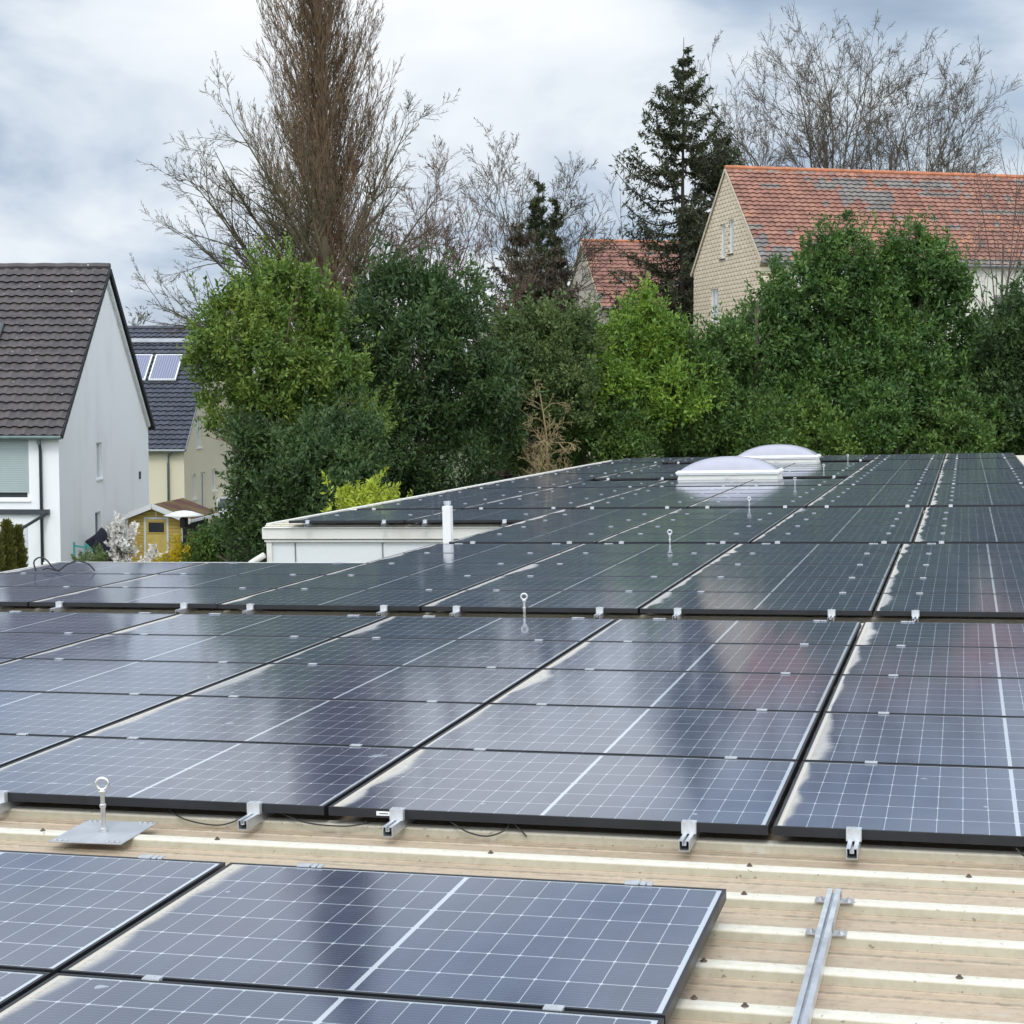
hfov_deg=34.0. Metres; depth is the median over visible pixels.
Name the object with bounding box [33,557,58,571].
cable
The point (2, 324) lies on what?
roof window
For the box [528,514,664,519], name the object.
solar module
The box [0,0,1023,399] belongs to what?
sky
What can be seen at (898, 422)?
green bush
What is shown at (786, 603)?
solar module
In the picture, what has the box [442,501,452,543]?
vent pipe
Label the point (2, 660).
solar module
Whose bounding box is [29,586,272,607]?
solar module
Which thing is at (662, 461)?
solar module
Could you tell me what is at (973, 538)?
solar module
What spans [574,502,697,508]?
solar module
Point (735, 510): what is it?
solar module
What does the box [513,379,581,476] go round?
dead shrub
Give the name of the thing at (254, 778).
solar module
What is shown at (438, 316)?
dense dark tree
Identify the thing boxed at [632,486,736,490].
solar module
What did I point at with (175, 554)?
yellow flowering bush
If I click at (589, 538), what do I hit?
solar module
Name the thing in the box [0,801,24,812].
mounting rail
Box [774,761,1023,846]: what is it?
solar module
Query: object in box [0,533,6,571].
thuja
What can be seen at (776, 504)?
solar module
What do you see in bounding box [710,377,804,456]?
green bush
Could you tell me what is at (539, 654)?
solar module
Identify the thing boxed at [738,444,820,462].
skylight dome
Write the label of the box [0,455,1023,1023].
flat roofed hall
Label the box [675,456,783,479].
skylight dome
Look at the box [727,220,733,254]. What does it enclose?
window
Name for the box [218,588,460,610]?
solar module
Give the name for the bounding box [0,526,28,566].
terrace door
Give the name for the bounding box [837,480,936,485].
solar module
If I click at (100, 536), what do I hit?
folded parasol
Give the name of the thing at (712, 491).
solar module
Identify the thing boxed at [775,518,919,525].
solar module
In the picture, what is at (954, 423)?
green bush
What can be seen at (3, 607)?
mounting rail
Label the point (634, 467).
solar module
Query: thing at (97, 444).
window
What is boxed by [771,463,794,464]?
solar module
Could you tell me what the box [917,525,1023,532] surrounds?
solar module
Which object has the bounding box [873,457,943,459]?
solar module
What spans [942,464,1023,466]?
solar module
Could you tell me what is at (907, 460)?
solar module
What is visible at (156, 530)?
door
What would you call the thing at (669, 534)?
roof anchor eyebolt
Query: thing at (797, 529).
solar module
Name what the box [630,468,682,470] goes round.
solar module
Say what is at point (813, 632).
solar module
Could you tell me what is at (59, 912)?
solar module
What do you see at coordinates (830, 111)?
bare tree
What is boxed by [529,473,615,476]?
solar module
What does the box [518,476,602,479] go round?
solar module
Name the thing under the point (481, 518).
solar module
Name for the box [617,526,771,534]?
solar module
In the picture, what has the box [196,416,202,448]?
window
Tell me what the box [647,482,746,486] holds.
solar module
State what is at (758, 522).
solar module
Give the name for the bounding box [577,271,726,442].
bright green bush
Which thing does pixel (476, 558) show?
solar module
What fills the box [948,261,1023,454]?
dark edge bush
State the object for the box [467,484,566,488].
solar module
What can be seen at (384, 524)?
mounting rail
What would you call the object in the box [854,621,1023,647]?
solar module
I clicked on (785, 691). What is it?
solar module
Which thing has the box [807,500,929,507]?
solar module
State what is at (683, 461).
solar module
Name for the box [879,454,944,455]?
solar module
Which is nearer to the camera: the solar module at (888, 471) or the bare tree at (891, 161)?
the solar module at (888, 471)
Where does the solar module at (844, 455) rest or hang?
on the rail
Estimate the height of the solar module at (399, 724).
0.044 m
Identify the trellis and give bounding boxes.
[73,542,92,556]
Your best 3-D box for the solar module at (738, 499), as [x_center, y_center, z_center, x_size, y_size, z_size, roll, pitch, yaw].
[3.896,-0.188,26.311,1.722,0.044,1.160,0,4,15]
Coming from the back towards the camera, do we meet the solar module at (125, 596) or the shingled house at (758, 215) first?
the shingled house at (758, 215)
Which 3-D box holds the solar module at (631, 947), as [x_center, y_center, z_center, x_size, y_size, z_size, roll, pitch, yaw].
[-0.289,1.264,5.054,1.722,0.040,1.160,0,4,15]
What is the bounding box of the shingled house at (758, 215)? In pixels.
[690,165,1023,452]
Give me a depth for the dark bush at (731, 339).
49.42 m
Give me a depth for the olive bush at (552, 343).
47.54 m
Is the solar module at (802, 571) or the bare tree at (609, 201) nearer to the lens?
the solar module at (802, 571)
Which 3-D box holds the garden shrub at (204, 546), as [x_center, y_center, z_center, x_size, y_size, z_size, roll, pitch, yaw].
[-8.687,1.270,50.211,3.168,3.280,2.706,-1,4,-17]
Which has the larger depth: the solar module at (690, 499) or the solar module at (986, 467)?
the solar module at (986, 467)
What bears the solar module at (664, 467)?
on the rail
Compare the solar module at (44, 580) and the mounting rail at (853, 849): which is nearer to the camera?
the mounting rail at (853, 849)
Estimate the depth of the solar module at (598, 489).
30.55 m
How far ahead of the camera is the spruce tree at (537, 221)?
87.16 m
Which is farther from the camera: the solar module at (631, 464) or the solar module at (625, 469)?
the solar module at (631, 464)
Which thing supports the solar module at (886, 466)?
on the rail
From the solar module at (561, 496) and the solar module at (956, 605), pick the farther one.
the solar module at (561, 496)
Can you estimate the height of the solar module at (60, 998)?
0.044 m
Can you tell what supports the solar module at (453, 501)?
on the rail
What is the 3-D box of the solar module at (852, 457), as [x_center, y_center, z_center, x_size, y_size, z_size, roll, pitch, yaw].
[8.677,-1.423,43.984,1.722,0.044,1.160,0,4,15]
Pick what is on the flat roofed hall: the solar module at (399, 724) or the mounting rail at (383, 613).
the mounting rail at (383, 613)
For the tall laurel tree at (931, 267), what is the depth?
51.57 m
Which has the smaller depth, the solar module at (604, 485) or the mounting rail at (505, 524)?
the mounting rail at (505, 524)
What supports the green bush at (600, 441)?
on the ground
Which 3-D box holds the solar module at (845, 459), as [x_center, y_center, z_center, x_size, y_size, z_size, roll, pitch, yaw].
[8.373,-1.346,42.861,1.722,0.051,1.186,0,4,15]
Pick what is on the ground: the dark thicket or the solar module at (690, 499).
the dark thicket
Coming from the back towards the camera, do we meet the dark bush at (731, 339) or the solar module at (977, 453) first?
the dark bush at (731, 339)
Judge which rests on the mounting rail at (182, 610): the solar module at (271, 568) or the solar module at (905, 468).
the solar module at (271, 568)
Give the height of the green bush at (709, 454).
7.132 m
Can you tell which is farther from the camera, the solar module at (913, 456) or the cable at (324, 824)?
the solar module at (913, 456)
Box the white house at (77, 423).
[0,263,155,566]
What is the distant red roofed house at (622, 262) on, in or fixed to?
on the ground
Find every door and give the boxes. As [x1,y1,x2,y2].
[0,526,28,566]
[146,519,166,555]
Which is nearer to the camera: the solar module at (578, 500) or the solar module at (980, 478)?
the solar module at (578, 500)
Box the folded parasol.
[86,528,111,561]
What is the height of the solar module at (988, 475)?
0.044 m
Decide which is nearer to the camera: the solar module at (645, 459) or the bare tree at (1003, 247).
the solar module at (645, 459)
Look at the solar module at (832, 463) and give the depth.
40.21 m
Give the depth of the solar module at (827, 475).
33.91 m
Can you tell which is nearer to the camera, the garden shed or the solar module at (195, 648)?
the solar module at (195, 648)
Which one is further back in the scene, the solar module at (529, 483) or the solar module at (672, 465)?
the solar module at (672, 465)
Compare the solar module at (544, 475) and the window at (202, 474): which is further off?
the window at (202, 474)
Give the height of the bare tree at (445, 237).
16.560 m
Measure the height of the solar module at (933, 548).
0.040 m
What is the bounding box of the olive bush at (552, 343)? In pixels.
[463,283,620,476]
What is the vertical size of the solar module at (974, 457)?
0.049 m
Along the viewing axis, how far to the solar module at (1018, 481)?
30.02 m
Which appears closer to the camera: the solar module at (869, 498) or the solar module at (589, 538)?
the solar module at (589, 538)
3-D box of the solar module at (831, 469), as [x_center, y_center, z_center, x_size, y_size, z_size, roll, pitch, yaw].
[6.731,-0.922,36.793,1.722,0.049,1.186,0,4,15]
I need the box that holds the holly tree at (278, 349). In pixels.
[176,231,405,459]
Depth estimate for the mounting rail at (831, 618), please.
12.27 m
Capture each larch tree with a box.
[462,217,569,484]
[510,245,605,475]
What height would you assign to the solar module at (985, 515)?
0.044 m
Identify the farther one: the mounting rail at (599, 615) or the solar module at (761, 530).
the solar module at (761, 530)
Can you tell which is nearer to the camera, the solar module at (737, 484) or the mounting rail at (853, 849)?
the mounting rail at (853, 849)
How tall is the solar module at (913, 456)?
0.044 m
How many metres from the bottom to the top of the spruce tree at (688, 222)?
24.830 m
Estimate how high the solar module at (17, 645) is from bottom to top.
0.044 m
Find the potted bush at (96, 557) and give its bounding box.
[70,541,109,561]
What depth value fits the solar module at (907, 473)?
33.90 m
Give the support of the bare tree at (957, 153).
on the ground
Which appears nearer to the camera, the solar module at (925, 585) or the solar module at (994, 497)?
the solar module at (925, 585)
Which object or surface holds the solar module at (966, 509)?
on the rail
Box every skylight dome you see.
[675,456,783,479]
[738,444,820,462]
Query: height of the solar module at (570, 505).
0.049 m
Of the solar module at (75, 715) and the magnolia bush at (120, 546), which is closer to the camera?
the solar module at (75, 715)
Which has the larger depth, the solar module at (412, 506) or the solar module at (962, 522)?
the solar module at (412, 506)
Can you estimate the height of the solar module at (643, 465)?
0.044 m
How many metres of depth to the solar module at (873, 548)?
17.46 m
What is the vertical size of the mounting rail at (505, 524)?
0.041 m
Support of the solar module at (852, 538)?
on the rail
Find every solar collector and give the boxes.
[135,354,152,380]
[148,354,182,380]
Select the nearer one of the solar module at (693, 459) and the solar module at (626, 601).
the solar module at (626, 601)
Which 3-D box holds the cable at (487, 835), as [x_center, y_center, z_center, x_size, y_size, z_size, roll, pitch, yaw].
[-0.094,1.215,6.436,0.314,0.058,0.044,1,4,13]
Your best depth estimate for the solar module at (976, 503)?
24.10 m
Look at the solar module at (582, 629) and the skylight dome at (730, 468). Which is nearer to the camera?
the solar module at (582, 629)
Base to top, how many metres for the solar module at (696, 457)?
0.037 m
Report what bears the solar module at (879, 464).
on the rail
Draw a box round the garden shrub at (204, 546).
[171,500,256,561]
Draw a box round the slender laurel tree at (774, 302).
[722,251,817,403]
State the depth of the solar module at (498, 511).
24.71 m
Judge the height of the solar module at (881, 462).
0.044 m
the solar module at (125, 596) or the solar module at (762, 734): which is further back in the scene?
the solar module at (125, 596)
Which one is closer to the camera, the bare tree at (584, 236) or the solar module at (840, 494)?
the solar module at (840, 494)
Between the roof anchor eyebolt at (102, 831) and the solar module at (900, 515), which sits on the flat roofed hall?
the roof anchor eyebolt at (102, 831)
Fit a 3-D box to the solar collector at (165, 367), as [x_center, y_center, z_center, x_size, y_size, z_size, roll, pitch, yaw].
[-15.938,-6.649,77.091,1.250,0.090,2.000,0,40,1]
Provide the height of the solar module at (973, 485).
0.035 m
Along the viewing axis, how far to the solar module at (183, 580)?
15.52 m
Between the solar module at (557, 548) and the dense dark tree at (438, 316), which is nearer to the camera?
the solar module at (557, 548)
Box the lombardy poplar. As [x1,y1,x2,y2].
[236,0,413,354]
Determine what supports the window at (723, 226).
in the shingled house at (758, 215)
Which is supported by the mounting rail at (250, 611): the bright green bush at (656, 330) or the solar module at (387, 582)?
the solar module at (387, 582)
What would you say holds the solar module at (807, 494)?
on the rail
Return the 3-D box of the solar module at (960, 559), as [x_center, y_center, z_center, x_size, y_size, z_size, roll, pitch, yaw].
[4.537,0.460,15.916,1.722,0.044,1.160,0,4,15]
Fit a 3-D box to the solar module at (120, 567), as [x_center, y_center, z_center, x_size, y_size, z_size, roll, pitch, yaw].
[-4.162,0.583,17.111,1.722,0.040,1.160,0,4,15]
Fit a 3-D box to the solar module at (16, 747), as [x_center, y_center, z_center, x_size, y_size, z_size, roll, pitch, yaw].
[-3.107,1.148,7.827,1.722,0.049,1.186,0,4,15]
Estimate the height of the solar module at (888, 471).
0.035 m
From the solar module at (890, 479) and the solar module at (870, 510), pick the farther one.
the solar module at (890, 479)
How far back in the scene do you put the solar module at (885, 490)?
28.08 m
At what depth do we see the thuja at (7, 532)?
36.04 m
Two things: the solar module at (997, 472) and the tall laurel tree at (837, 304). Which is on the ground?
the tall laurel tree at (837, 304)
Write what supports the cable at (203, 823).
on the flat roofed hall
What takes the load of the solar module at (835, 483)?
on the rail
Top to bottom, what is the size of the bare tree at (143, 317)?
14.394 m
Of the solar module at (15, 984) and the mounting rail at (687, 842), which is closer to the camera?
the solar module at (15, 984)
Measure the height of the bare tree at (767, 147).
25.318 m
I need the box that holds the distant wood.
[254,367,476,451]
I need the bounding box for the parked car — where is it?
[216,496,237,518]
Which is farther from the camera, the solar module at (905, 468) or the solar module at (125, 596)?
the solar module at (905, 468)
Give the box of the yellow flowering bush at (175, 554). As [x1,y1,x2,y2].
[150,532,195,561]
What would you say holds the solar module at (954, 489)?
on the rail
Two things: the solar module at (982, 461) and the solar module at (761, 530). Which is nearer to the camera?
the solar module at (761, 530)
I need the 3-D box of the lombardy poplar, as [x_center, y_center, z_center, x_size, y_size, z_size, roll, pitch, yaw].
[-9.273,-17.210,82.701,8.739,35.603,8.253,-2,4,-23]
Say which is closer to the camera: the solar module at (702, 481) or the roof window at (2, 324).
the solar module at (702, 481)
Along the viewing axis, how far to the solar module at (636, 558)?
16.82 m
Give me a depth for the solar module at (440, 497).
28.80 m
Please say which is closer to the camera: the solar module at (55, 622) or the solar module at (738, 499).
the solar module at (55, 622)
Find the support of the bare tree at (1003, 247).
on the ground
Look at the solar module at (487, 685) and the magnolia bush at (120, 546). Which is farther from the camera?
the magnolia bush at (120, 546)
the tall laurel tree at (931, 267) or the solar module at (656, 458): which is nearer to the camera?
the solar module at (656, 458)
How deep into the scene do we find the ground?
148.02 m
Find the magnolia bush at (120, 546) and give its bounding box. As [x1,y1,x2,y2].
[103,510,169,561]
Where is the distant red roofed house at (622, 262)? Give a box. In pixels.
[569,239,692,458]
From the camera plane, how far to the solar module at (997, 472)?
33.46 m
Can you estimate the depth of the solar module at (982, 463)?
38.18 m
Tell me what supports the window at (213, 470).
in the cream house at (186, 459)
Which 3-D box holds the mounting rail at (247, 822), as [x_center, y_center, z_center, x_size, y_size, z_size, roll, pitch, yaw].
[-0.283,1.026,9.404,0.041,0.040,5.920,1,4,15]
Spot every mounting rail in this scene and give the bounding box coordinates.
[0,606,16,609]
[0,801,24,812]
[50,607,77,611]
[175,608,201,613]
[238,812,274,829]
[242,609,267,613]
[304,523,321,525]
[377,610,396,615]
[381,523,395,525]
[382,819,415,836]
[450,611,469,616]
[502,522,515,525]
[594,613,609,618]
[673,614,685,618]
[679,832,700,851]
[791,888,853,1023]
[828,615,837,620]
[846,841,861,859]
[912,617,918,621]
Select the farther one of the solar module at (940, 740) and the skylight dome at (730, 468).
the skylight dome at (730, 468)
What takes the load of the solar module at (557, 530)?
on the rail
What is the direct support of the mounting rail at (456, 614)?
on the flat roofed hall
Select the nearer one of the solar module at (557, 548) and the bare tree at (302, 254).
the solar module at (557, 548)
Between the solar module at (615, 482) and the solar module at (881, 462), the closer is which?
the solar module at (615, 482)
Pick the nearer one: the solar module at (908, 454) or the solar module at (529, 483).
the solar module at (529, 483)
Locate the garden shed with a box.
[113,498,219,561]
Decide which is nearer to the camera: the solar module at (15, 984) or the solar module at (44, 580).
the solar module at (15, 984)
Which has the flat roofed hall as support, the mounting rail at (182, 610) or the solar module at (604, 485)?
the mounting rail at (182, 610)
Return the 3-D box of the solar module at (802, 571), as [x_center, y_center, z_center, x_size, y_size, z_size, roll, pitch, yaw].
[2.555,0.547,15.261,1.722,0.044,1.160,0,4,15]
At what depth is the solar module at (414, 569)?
16.14 m
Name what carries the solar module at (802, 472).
on the rail
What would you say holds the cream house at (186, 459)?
on the ground
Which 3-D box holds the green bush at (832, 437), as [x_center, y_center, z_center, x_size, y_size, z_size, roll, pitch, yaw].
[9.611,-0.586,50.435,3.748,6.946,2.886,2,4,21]
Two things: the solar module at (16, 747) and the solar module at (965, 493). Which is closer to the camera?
the solar module at (16, 747)
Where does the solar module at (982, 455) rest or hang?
on the rail
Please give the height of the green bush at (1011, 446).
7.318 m
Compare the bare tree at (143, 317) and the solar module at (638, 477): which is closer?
the solar module at (638, 477)
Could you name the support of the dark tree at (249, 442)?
on the ground
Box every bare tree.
[125,305,152,325]
[130,51,485,381]
[317,135,539,444]
[452,117,625,308]
[548,166,669,267]
[684,2,933,169]
[710,52,872,196]
[742,13,1021,173]
[850,53,1002,173]
[912,74,1023,345]
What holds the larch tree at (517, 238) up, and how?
on the ground
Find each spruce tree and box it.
[509,173,568,449]
[534,194,588,463]
[597,40,746,457]
[672,133,746,337]
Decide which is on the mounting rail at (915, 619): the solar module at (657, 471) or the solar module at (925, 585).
the solar module at (925, 585)
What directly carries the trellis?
on the ground
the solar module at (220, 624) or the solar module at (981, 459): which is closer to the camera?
the solar module at (220, 624)
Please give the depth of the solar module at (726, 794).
6.78 m
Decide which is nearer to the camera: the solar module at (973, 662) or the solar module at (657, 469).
the solar module at (973, 662)
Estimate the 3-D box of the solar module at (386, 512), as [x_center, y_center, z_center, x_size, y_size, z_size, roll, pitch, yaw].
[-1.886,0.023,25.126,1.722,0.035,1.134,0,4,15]
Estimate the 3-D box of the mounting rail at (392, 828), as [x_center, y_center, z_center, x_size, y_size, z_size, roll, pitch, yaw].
[0.296,1.023,9.248,0.041,0.040,5.920,1,4,15]
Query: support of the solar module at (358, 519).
on the mounting rail at (308, 524)
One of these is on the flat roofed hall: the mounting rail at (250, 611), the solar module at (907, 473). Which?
the mounting rail at (250, 611)
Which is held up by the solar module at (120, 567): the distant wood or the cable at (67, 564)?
the cable at (67, 564)
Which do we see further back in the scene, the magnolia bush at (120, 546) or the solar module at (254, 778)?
the magnolia bush at (120, 546)
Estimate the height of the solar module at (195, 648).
0.044 m
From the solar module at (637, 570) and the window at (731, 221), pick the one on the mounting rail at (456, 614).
the solar module at (637, 570)
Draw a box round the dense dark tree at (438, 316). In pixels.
[322,228,548,497]
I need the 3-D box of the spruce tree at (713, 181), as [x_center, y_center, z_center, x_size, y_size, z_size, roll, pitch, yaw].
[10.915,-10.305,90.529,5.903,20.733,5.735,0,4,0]
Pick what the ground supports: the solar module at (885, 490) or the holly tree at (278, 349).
the holly tree at (278, 349)
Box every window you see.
[0,322,4,336]
[0,448,30,501]
[95,512,98,533]
[96,443,104,480]
[193,474,197,499]
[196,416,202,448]
[201,472,203,505]
[212,469,217,491]
[712,289,717,323]
[719,224,724,259]
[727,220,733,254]
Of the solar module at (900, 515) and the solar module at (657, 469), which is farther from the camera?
the solar module at (657, 469)
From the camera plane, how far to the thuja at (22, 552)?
36.46 m
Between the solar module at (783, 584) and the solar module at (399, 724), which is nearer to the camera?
the solar module at (399, 724)
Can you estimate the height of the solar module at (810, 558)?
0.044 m
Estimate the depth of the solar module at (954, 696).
8.74 m
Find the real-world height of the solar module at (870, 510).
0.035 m
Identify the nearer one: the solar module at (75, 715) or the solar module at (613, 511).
the solar module at (75, 715)
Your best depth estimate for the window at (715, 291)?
77.03 m
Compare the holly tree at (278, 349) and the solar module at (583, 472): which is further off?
the holly tree at (278, 349)
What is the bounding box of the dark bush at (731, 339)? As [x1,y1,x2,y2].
[650,301,797,457]
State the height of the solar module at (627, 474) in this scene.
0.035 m
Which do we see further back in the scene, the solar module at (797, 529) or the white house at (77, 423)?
the white house at (77, 423)
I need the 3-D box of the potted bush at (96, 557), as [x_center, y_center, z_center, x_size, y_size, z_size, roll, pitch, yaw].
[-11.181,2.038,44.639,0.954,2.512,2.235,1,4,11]
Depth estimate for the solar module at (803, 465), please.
39.10 m
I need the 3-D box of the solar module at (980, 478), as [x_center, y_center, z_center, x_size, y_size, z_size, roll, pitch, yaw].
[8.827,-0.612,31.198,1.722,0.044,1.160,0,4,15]
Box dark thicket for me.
[226,382,419,550]
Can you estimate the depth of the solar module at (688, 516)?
22.55 m
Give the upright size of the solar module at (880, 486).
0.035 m
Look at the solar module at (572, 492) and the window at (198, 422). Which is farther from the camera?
the window at (198, 422)
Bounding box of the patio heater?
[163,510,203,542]
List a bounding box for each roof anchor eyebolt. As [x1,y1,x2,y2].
[49,776,156,844]
[520,593,527,617]
[667,529,671,543]
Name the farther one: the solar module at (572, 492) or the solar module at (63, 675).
the solar module at (572, 492)
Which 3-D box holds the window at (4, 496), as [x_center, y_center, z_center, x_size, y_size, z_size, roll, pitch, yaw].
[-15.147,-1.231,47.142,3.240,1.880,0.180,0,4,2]
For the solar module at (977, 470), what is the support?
on the rail
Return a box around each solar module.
[0,573,153,587]
[0,586,93,605]
[0,611,176,634]
[0,632,103,658]
[0,658,14,663]
[0,658,264,696]
[0,691,180,737]
[0,733,74,766]
[0,737,414,814]
[0,850,225,976]
[0,969,50,1008]
[0,973,663,1023]
[1,562,202,573]
[20,633,332,664]
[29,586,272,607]
[61,862,725,1023]
[80,695,483,749]
[99,573,320,588]
[108,613,388,637]
[158,562,362,574]
[186,663,537,705]
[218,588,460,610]
[270,637,580,670]
[274,574,497,590]
[289,514,426,522]
[322,510,441,514]
[324,563,528,575]
[328,748,797,834]
[337,615,615,642]
[357,503,481,509]
[367,552,556,563]
[384,499,500,503]
[403,543,580,553]
[405,514,544,522]
[406,495,518,499]
[420,703,819,766]
[422,589,662,612]
[427,491,535,495]
[431,509,562,514]
[448,488,549,491]
[449,533,614,543]
[463,502,586,508]
[465,575,685,592]
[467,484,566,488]
[479,526,631,533]
[486,481,580,484]
[487,498,603,502]
[489,668,836,717]
[501,563,704,577]
[502,478,592,481]
[503,519,649,526]
[505,494,617,498]
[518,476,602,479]
[523,490,628,494]
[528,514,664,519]
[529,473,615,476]
[532,552,721,565]
[541,487,642,490]
[542,641,850,679]
[545,471,624,473]
[545,509,677,514]
[555,468,633,471]
[555,483,655,487]
[560,543,736,553]
[571,466,642,468]
[572,480,666,483]
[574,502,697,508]
[582,464,651,466]
[585,618,860,648]
[590,497,707,502]
[593,463,662,464]
[595,475,677,479]
[596,533,760,544]
[602,460,673,463]
[607,473,675,475]
[608,493,718,497]
[614,459,677,460]
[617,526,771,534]
[620,457,686,459]
[621,470,678,472]
[622,489,727,493]
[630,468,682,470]
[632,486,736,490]
[635,519,781,526]
[638,466,685,468]
[640,591,879,615]
[647,464,689,466]
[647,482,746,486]
[653,513,790,519]
[660,479,753,482]
[666,576,885,594]
[667,460,699,462]
[668,508,798,513]
[678,458,706,459]
[683,457,712,458]
[688,501,811,508]
[689,564,891,580]
[701,496,817,501]
[709,553,896,566]
[713,492,823,497]
[723,489,829,492]
[725,543,900,554]
[730,485,834,489]
[740,481,839,485]
[750,478,844,481]
[751,533,914,544]
[763,525,917,533]
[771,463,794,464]
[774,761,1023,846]
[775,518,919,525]
[782,471,855,473]
[782,473,851,477]
[783,466,862,468]
[783,468,859,471]
[785,512,921,519]
[787,464,865,466]
[792,462,868,464]
[794,507,923,514]
[803,712,1023,767]
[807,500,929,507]
[814,495,930,500]
[819,458,873,460]
[820,456,876,457]
[820,491,932,497]
[821,455,878,456]
[824,674,1023,716]
[826,488,933,492]
[831,484,934,488]
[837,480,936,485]
[841,645,1023,677]
[843,477,937,480]
[847,475,937,477]
[850,472,938,475]
[854,470,939,472]
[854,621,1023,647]
[858,467,940,470]
[861,465,941,467]
[864,463,941,465]
[867,461,942,463]
[870,459,943,461]
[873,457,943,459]
[875,592,1023,616]
[876,455,944,457]
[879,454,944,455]
[882,577,1023,593]
[889,564,1023,578]
[894,553,1023,564]
[899,543,1023,553]
[914,533,1023,543]
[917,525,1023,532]
[919,518,1023,525]
[922,512,1023,518]
[924,507,1023,512]
[930,500,1023,506]
[932,495,1023,499]
[933,491,1023,495]
[934,487,1023,491]
[935,484,1023,487]
[937,479,1023,483]
[938,476,1023,479]
[939,474,1023,476]
[940,471,1023,474]
[941,466,1023,469]
[941,469,1023,471]
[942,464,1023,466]
[943,460,1020,462]
[943,462,1021,464]
[944,458,1018,460]
[945,454,1015,456]
[945,456,1016,458]
[946,453,1013,454]
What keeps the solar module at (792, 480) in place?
on the rail
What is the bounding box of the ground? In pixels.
[382,412,511,492]
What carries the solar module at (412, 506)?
on the rail
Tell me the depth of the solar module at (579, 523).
21.90 m
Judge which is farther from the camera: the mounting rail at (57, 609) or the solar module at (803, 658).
the mounting rail at (57, 609)
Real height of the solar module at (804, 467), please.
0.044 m
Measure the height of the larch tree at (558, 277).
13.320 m
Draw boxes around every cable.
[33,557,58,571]
[42,560,94,570]
[168,808,243,825]
[281,813,367,826]
[449,821,526,836]
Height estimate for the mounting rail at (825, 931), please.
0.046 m
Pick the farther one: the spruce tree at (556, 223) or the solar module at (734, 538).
the spruce tree at (556, 223)
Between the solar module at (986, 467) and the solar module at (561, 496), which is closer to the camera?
the solar module at (561, 496)
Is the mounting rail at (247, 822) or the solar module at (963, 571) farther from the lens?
the solar module at (963, 571)
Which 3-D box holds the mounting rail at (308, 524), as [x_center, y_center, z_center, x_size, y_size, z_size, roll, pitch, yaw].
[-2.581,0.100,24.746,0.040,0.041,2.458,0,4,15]
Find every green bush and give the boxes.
[501,336,673,477]
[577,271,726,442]
[650,423,728,457]
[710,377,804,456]
[775,377,897,454]
[816,368,929,454]
[899,356,1018,455]
[958,367,1023,454]
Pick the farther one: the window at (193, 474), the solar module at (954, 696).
the window at (193, 474)
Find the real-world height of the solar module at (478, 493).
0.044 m
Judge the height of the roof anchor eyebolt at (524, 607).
0.227 m
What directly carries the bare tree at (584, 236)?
on the ground
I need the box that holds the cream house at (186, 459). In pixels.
[128,325,238,525]
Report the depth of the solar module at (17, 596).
14.81 m
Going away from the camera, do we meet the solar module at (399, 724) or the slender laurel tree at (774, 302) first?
the solar module at (399, 724)
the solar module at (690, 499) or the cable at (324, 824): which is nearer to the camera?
the cable at (324, 824)
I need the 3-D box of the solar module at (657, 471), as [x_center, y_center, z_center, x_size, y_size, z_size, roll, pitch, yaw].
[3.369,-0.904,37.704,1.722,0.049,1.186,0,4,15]
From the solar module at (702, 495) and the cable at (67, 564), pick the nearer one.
the cable at (67, 564)
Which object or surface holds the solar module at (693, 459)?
on the rail
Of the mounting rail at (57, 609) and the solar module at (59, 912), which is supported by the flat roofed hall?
the mounting rail at (57, 609)
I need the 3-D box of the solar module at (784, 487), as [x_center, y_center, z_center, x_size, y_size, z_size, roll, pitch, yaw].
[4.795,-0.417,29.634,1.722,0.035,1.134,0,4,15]
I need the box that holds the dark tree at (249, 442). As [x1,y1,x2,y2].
[204,392,289,561]
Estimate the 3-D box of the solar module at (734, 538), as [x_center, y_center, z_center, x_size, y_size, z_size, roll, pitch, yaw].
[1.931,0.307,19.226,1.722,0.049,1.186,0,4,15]
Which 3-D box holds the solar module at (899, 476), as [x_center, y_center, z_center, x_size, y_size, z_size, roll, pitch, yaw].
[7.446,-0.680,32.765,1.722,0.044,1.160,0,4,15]
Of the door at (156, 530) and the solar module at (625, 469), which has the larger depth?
the door at (156, 530)
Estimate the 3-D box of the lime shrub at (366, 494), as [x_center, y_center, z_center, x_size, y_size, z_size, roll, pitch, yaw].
[-2.925,1.637,31.957,1.784,5.091,2.181,-3,5,-34]
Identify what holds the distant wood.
on the ground
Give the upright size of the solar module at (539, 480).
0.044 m
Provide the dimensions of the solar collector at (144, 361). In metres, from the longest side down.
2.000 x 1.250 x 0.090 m
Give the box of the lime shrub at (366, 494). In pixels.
[320,465,412,511]
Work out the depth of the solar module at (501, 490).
31.01 m
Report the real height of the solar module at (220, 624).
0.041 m
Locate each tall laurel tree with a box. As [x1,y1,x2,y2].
[745,205,952,454]
[850,204,1023,453]
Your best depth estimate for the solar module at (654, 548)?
17.92 m
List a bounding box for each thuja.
[0,518,18,570]
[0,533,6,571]
[13,524,28,568]
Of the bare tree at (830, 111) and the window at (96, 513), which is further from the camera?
the bare tree at (830, 111)
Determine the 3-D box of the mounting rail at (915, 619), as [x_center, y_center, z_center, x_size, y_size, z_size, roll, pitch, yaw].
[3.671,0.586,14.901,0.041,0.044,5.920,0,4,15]
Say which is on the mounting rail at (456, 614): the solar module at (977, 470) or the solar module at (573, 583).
the solar module at (573, 583)
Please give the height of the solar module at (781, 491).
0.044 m

